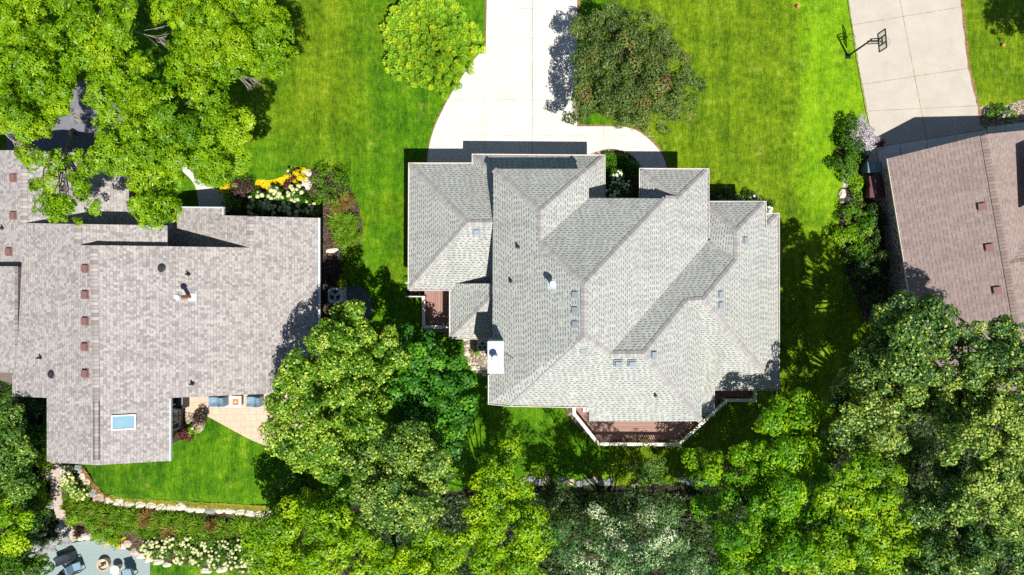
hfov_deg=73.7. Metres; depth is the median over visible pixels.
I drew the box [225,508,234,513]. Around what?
boulder
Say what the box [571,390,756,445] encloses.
back deck
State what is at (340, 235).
ornamental grass
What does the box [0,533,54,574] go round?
oak tree
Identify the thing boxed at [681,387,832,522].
elm tree
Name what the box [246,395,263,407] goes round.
covered chair
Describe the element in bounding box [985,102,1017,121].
rose bush
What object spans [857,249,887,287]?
garden bush
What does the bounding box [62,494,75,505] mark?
ornamental grass
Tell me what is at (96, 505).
ornamental grass
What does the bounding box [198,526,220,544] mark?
ornamental grass
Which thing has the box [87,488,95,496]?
boulder
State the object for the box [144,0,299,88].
ash tree
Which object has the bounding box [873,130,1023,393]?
brown roof house
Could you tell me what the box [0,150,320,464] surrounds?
ranch house
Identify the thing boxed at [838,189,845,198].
boulder
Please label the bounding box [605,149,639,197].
entry bed
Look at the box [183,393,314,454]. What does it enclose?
patio
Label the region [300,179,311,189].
boulder
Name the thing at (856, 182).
garden bush
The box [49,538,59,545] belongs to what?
boulder
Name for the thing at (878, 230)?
garden bush
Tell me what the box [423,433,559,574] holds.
boxelder tree
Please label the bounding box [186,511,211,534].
ornamental grass
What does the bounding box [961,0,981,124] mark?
soil edge
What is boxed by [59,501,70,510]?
ornamental grass
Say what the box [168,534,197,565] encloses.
hydrangea bush
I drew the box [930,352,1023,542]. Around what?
linden tree
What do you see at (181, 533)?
ornamental grass
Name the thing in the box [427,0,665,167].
driveway
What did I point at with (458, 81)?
soil edge
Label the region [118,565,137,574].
patio chair
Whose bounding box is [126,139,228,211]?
front walk
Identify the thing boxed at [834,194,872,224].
garden bush
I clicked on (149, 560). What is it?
boulder
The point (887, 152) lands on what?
apron
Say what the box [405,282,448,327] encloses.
side deck
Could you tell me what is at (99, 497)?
boulder
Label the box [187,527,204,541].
ornamental grass
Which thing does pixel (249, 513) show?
boulder
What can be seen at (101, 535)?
spirea bush
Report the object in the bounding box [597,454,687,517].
buckthorn tree
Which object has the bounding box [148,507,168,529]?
ornamental grass
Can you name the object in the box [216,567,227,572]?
boulder
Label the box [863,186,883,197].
wheelie bin
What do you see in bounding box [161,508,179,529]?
ornamental grass
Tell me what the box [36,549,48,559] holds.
boulder
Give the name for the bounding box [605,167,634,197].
hydrangea bush
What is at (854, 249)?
garden bush
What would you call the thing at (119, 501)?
boulder
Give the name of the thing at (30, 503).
oak tree
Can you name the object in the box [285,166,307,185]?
hosta
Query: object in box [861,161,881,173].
wheelie bin
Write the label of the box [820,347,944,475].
linden tree
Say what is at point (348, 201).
ornamental grass
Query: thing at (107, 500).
boulder
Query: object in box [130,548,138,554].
boulder
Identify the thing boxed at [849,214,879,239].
garden bush
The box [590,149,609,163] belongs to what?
gravel bed
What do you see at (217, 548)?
hydrangea bush
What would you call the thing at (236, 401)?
fire table
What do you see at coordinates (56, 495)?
garden path
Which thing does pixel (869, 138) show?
russian sage
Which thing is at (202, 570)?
boulder
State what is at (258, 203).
hydrangea bush
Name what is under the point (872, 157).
bin pad
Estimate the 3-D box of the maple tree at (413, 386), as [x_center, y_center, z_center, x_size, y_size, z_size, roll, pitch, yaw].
[-4.512,5.901,39.378,5.521,7.644,7.939,0,90,0]
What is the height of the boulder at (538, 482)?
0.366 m
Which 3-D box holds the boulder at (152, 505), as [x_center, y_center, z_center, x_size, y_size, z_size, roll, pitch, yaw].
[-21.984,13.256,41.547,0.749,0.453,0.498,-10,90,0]
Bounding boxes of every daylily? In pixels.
[602,150,617,166]
[605,162,618,177]
[614,153,630,168]
[625,160,640,176]
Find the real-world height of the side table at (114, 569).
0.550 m
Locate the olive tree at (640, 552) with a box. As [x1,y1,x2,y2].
[548,496,715,574]
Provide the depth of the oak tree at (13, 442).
36.53 m
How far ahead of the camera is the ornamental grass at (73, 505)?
40.86 m
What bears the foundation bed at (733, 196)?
on the ground at (780, 96)
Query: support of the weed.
on the gravel bed at (479, 361)
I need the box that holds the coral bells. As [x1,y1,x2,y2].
[283,168,299,186]
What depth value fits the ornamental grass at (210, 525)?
41.41 m
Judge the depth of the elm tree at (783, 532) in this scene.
35.52 m
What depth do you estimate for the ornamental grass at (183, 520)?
41.31 m
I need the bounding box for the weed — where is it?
[469,348,479,355]
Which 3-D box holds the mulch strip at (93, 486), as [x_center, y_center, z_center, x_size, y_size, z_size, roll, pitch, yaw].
[-25.159,11.876,40.927,0.960,1.022,2.477,-32,90,0]
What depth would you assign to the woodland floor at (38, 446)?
41.36 m
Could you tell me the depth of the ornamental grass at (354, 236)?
42.39 m
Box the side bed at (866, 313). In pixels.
[838,126,888,324]
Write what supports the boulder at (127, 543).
on the slope bed at (135, 543)
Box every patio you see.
[29,540,149,574]
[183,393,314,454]
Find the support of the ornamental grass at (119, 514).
on the slope bed at (135, 543)
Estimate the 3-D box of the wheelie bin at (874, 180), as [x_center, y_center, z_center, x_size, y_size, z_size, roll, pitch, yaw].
[22.436,-6.567,42.441,0.870,1.117,0.680,-9,90,0]
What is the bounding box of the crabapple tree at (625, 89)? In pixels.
[561,0,707,135]
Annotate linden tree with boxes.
[257,299,411,485]
[336,419,455,535]
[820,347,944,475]
[858,289,976,407]
[899,454,1023,574]
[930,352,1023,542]
[962,314,1023,391]
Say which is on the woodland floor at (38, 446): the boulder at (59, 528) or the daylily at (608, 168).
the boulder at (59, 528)
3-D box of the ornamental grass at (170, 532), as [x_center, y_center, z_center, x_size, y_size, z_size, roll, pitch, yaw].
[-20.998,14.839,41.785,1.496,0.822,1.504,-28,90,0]
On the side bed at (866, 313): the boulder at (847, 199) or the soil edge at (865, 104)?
the boulder at (847, 199)
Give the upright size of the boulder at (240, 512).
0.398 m
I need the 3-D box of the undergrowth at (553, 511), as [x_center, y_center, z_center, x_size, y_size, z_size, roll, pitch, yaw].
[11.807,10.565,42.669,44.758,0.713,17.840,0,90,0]
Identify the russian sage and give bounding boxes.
[846,113,880,155]
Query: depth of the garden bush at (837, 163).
42.40 m
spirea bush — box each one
[31,477,52,504]
[35,453,53,475]
[63,507,98,532]
[85,519,126,549]
[219,192,246,213]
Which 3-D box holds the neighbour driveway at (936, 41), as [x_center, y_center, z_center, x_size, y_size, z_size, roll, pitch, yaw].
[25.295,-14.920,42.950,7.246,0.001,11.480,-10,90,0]
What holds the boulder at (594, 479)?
on the ground at (780, 96)
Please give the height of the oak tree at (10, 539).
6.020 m
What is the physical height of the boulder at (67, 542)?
0.343 m
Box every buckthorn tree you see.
[534,477,720,545]
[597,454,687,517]
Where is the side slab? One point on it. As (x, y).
(357, 293)
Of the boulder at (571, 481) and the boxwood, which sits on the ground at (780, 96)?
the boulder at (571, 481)
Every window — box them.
[172,403,179,418]
[172,414,179,430]
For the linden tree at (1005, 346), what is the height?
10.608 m
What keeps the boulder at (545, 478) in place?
on the ground at (780, 96)
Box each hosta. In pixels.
[218,180,235,195]
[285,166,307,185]
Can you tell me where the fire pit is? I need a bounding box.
[97,558,110,570]
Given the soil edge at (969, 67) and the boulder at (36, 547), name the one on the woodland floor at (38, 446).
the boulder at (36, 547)
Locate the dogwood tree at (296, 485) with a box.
[265,455,359,532]
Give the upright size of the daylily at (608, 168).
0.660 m
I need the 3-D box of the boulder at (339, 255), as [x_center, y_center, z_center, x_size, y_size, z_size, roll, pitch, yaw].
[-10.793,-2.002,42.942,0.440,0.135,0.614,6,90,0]
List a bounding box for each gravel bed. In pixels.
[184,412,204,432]
[426,328,448,332]
[463,339,488,375]
[566,408,609,441]
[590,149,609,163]
[980,100,1023,126]
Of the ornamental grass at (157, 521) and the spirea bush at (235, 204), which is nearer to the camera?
the ornamental grass at (157, 521)
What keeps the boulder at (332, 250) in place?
on the planting bed at (331, 266)
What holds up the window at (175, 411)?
in the ranch house at (121, 330)
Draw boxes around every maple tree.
[379,0,486,99]
[379,322,479,467]
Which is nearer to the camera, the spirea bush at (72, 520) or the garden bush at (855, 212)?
the spirea bush at (72, 520)
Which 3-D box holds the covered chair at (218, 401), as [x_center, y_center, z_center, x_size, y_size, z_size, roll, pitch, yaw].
[-17.347,6.707,40.134,1.050,0.843,0.660,0,90,0]
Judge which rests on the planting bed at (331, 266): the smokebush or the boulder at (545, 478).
the smokebush
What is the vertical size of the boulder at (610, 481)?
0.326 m
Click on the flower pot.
(881, 143)
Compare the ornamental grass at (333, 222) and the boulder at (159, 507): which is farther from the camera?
the ornamental grass at (333, 222)
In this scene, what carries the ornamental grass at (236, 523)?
on the slope bed at (135, 543)
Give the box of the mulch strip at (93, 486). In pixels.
[80,467,107,500]
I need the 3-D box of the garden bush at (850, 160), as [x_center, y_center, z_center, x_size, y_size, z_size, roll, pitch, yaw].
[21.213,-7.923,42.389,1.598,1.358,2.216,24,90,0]
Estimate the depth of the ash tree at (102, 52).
32.72 m
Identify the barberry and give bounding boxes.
[177,427,193,441]
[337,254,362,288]
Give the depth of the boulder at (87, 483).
41.18 m
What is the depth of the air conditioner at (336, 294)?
42.14 m
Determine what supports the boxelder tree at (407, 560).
on the woodland floor at (683, 489)
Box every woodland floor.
[0,381,60,573]
[325,394,1023,574]
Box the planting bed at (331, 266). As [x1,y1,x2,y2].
[225,169,362,324]
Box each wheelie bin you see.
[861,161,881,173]
[863,174,883,187]
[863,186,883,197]
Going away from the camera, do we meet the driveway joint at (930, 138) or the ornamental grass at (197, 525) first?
the ornamental grass at (197, 525)
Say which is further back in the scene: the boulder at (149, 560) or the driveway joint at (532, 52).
the driveway joint at (532, 52)
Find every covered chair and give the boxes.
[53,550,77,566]
[208,395,228,406]
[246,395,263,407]
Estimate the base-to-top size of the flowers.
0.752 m
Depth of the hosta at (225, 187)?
42.62 m
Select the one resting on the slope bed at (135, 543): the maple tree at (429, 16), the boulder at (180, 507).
the boulder at (180, 507)
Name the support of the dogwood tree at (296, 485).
on the ground at (780, 96)
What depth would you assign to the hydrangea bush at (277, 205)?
41.92 m
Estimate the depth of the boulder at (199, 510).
41.53 m
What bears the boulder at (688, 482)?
on the woodland floor at (683, 489)
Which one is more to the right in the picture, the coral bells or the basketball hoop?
the basketball hoop
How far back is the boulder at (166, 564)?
42.40 m
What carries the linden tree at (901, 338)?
on the woodland floor at (683, 489)
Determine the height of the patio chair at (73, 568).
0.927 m
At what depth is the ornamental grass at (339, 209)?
42.40 m
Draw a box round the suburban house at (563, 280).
[408,154,779,422]
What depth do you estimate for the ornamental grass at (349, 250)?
42.40 m
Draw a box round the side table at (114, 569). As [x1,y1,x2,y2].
[110,564,122,574]
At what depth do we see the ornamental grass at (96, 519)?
41.22 m
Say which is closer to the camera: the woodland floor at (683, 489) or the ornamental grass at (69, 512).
the ornamental grass at (69, 512)
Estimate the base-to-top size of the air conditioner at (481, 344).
0.898 m
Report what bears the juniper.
on the woodland floor at (38, 446)
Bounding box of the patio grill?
[175,397,188,408]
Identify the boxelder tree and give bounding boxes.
[237,486,367,574]
[348,525,447,574]
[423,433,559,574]
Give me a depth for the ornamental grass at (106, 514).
41.10 m
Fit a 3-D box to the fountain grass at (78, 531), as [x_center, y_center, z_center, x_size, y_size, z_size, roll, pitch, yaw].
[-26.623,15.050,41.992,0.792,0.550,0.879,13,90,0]
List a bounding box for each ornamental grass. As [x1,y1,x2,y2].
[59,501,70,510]
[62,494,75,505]
[63,508,76,517]
[67,498,84,511]
[75,497,93,518]
[83,513,101,526]
[87,500,107,519]
[97,501,117,525]
[97,518,111,530]
[105,519,123,535]
[109,503,129,527]
[120,520,137,534]
[122,503,144,528]
[128,523,150,541]
[134,506,156,528]
[144,521,168,539]
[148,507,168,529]
[157,524,177,540]
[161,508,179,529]
[172,522,190,541]
[176,510,193,531]
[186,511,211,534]
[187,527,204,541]
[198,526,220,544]
[203,517,218,532]
[213,515,234,541]
[224,513,249,538]
[325,208,348,230]
[326,195,349,217]
[329,227,352,249]
[339,191,355,208]
[339,239,359,258]
[341,211,362,231]
[345,227,362,244]
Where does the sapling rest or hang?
on the planting bed at (331, 266)
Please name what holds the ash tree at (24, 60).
on the ground at (780, 96)
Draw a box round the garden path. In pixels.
[50,462,76,542]
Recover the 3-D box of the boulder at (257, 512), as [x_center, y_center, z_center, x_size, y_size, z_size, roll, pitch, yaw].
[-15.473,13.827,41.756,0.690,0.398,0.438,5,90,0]
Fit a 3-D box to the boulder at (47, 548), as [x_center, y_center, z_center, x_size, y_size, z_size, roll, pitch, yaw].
[-28.731,16.225,42.408,1.030,0.446,0.692,8,90,0]
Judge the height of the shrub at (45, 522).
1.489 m
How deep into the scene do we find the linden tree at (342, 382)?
34.70 m
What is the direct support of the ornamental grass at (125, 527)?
on the slope bed at (135, 543)
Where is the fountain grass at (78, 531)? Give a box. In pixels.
[73,525,84,539]
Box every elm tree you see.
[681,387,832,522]
[710,471,821,574]
[799,448,931,574]
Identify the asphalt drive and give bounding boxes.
[7,81,124,152]
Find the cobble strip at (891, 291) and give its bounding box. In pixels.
[888,264,895,311]
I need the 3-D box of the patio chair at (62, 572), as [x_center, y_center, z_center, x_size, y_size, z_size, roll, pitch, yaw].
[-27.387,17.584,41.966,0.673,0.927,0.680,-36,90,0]
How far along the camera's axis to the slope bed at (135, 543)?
42.29 m
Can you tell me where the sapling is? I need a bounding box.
[307,165,350,211]
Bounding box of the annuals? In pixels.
[185,423,197,436]
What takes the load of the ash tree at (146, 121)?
on the ground at (780, 96)
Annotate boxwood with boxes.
[709,184,732,200]
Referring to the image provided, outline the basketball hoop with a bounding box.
[845,28,890,58]
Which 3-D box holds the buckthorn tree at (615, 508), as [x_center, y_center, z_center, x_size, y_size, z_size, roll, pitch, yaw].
[6.894,13.311,40.863,11.442,4.675,4.510,0,90,0]
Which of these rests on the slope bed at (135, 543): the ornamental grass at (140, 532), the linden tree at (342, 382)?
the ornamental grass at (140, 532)
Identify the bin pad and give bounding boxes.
[861,148,877,201]
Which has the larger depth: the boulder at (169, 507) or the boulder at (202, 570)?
the boulder at (202, 570)
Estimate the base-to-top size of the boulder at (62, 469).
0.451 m
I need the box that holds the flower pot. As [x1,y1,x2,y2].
[876,138,887,148]
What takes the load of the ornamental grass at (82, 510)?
on the slope bed at (135, 543)
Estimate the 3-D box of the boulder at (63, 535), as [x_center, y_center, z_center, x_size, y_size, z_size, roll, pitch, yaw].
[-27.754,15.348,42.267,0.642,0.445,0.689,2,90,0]
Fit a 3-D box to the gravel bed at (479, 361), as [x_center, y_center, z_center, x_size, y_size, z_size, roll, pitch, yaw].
[-1.694,4.340,42.986,2.812,0.001,2.728,0,90,0]
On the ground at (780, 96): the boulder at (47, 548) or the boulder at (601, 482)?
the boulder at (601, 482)
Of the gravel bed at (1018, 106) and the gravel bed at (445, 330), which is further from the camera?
the gravel bed at (445, 330)
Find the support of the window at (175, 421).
in the ranch house at (121, 330)
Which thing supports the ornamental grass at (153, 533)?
on the slope bed at (135, 543)
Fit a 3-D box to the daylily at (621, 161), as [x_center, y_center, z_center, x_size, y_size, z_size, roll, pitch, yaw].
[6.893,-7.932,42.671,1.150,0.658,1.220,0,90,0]
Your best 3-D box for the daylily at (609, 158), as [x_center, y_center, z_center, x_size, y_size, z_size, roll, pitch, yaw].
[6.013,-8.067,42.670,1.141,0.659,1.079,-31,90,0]
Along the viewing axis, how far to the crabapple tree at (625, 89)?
38.43 m
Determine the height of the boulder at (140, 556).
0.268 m
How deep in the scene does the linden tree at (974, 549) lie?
34.07 m
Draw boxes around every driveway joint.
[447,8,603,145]
[532,5,532,124]
[854,2,971,137]
[875,105,1005,154]
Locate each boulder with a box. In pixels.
[30,545,41,551]
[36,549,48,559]
[42,544,56,552]
[44,473,50,479]
[45,501,54,508]
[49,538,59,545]
[55,524,63,531]
[59,465,65,472]
[59,531,68,539]
[60,539,72,546]
[65,465,73,471]
[73,465,81,473]
[77,534,84,540]
[78,473,84,479]
[81,479,89,485]
[83,533,91,539]
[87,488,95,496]
[92,494,103,502]
[104,497,112,503]
[112,499,124,506]
[123,540,131,547]
[124,502,134,507]
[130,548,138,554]
[134,501,145,507]
[136,552,144,558]
[145,502,155,508]
[145,557,153,562]
[153,559,163,564]
[155,503,166,510]
[163,562,171,566]
[166,504,175,510]
[175,503,185,510]
[185,507,195,512]
[195,507,204,512]
[200,567,211,572]
[205,508,214,513]
[215,509,224,513]
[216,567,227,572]
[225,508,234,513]
[234,509,244,515]
[243,510,253,516]
[254,511,264,516]
[300,169,311,177]
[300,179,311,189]
[326,248,337,252]
[337,251,342,259]
[527,476,534,482]
[534,479,542,485]
[543,476,549,483]
[559,476,567,483]
[567,478,574,484]
[575,480,582,486]
[583,478,590,484]
[591,476,597,483]
[598,479,606,485]
[606,477,614,485]
[686,478,693,485]
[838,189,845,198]
[842,178,847,187]
[844,196,851,202]
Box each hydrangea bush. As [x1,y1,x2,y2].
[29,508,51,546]
[58,471,90,502]
[137,534,164,558]
[150,534,181,562]
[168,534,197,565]
[185,535,216,568]
[200,532,234,571]
[220,538,246,571]
[236,547,260,574]
[245,189,281,216]
[265,185,294,216]
[285,182,322,217]
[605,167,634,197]
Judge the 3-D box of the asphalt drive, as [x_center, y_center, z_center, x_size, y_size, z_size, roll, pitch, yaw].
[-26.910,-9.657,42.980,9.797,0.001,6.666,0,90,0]
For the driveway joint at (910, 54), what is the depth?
42.95 m
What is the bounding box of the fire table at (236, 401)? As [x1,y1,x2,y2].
[230,396,243,407]
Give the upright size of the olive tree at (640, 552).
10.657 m
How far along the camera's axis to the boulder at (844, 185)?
42.90 m
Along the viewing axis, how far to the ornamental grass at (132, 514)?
41.19 m
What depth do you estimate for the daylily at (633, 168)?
42.48 m
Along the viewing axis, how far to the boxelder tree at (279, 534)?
35.34 m
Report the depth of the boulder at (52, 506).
41.46 m
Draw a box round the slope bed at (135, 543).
[61,473,353,574]
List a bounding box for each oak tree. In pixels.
[0,388,50,539]
[0,404,40,504]
[0,492,34,558]
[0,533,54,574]
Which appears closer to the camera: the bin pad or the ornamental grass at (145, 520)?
the ornamental grass at (145, 520)
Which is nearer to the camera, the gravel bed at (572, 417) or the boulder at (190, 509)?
the boulder at (190, 509)
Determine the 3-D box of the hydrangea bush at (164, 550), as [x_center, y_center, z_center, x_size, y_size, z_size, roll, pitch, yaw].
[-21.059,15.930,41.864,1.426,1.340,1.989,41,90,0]
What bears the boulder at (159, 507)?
on the slope bed at (135, 543)
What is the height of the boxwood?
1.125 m
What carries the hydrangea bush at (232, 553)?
on the slope bed at (135, 543)
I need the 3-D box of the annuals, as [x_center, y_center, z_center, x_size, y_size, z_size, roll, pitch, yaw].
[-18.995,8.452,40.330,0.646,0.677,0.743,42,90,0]
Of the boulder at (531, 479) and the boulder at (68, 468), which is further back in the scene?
the boulder at (531, 479)
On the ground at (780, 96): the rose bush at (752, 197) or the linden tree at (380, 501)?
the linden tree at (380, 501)
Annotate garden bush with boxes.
[825,153,849,174]
[831,223,864,248]
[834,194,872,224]
[839,113,863,153]
[839,167,864,197]
[840,242,879,268]
[841,143,866,176]
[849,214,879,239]
[850,266,889,307]
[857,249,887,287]
[866,202,885,244]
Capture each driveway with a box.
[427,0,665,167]
[849,0,985,146]
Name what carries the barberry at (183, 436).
on the ground at (780, 96)
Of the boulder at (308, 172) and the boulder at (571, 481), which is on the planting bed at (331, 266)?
the boulder at (308, 172)
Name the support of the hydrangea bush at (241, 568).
on the slope bed at (135, 543)
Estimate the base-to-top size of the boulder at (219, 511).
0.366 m
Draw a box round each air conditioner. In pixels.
[328,287,345,302]
[477,339,488,350]
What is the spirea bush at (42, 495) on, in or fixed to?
on the woodland floor at (38, 446)
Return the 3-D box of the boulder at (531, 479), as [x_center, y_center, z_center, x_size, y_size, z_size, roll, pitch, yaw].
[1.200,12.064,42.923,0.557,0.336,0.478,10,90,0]
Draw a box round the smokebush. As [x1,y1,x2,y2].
[228,173,254,196]
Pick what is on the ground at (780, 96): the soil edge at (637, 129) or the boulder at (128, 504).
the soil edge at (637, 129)
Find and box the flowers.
[103,535,125,548]
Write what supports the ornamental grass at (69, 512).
on the slope bed at (135, 543)
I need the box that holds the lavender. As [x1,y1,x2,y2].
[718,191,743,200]
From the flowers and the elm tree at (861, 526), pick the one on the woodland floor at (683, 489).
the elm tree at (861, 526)
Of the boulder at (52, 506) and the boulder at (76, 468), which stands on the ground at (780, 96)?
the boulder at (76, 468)
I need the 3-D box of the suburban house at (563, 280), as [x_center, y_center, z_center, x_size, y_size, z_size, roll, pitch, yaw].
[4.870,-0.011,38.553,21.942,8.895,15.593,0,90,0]
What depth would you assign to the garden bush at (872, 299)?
41.80 m
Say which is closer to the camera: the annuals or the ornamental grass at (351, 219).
the annuals
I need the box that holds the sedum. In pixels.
[108,495,268,510]
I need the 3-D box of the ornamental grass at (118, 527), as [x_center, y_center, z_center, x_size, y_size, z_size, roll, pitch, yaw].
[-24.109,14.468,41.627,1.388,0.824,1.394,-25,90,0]
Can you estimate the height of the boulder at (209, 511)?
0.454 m
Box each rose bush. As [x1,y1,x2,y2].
[744,189,775,212]
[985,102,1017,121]
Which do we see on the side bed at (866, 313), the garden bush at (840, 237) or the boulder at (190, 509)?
the garden bush at (840, 237)
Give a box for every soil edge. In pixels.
[426,0,486,162]
[577,0,667,167]
[848,0,867,114]
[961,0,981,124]
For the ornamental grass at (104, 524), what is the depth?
41.31 m
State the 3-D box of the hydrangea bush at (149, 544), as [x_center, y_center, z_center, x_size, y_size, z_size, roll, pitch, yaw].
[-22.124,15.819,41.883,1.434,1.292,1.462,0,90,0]
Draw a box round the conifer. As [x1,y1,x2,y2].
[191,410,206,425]
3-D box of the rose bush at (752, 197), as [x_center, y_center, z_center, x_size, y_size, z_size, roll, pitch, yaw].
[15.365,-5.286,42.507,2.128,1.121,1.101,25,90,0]
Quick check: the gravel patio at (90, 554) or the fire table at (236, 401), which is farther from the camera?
the gravel patio at (90, 554)
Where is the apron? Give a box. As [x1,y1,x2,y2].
[876,122,1023,168]
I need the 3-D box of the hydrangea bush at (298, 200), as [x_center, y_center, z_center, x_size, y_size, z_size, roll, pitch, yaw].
[-12.915,-5.263,42.259,2.456,1.637,2.602,0,90,0]
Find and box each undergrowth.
[0,380,59,574]
[343,386,1023,574]
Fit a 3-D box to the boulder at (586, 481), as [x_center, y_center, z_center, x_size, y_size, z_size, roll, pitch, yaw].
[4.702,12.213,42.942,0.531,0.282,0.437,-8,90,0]
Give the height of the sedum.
1.192 m
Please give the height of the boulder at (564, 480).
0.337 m
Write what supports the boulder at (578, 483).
on the woodland floor at (683, 489)
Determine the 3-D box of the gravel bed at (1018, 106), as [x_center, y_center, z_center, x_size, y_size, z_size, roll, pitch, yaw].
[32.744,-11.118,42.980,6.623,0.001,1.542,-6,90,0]
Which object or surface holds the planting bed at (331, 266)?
on the ground at (780, 96)
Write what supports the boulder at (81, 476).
on the ground at (780, 96)
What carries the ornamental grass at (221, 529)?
on the slope bed at (135, 543)
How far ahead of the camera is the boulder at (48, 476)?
41.26 m
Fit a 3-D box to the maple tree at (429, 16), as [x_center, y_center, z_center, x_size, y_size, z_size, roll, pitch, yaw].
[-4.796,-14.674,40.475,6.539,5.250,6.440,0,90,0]
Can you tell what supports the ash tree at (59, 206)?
on the ground at (780, 96)
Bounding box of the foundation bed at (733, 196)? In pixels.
[709,191,768,213]
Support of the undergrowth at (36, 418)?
on the woodland floor at (38, 446)
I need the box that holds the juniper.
[6,396,46,417]
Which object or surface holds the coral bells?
on the planting bed at (331, 266)
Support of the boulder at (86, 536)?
on the slope bed at (135, 543)
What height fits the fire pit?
0.360 m
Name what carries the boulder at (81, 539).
on the slope bed at (135, 543)
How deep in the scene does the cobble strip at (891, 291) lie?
42.97 m
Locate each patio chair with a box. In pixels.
[57,569,76,574]
[64,559,85,574]
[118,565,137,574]
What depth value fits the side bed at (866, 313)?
42.99 m
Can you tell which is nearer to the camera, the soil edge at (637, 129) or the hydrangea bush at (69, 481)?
the hydrangea bush at (69, 481)
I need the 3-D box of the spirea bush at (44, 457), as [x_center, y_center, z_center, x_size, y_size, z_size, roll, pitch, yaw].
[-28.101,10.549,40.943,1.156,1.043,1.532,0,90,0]
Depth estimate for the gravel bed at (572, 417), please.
42.99 m
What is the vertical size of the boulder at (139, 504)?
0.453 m
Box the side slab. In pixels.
[344,285,372,319]
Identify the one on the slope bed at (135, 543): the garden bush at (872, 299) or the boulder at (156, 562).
the boulder at (156, 562)
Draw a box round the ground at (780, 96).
[0,0,1023,574]
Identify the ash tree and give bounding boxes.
[0,0,78,152]
[13,107,102,226]
[54,0,170,108]
[80,69,256,232]
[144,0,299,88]
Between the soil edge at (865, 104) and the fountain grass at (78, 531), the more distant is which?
the soil edge at (865, 104)
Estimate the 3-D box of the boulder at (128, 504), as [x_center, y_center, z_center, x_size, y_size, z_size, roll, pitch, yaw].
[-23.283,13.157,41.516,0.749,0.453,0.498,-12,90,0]

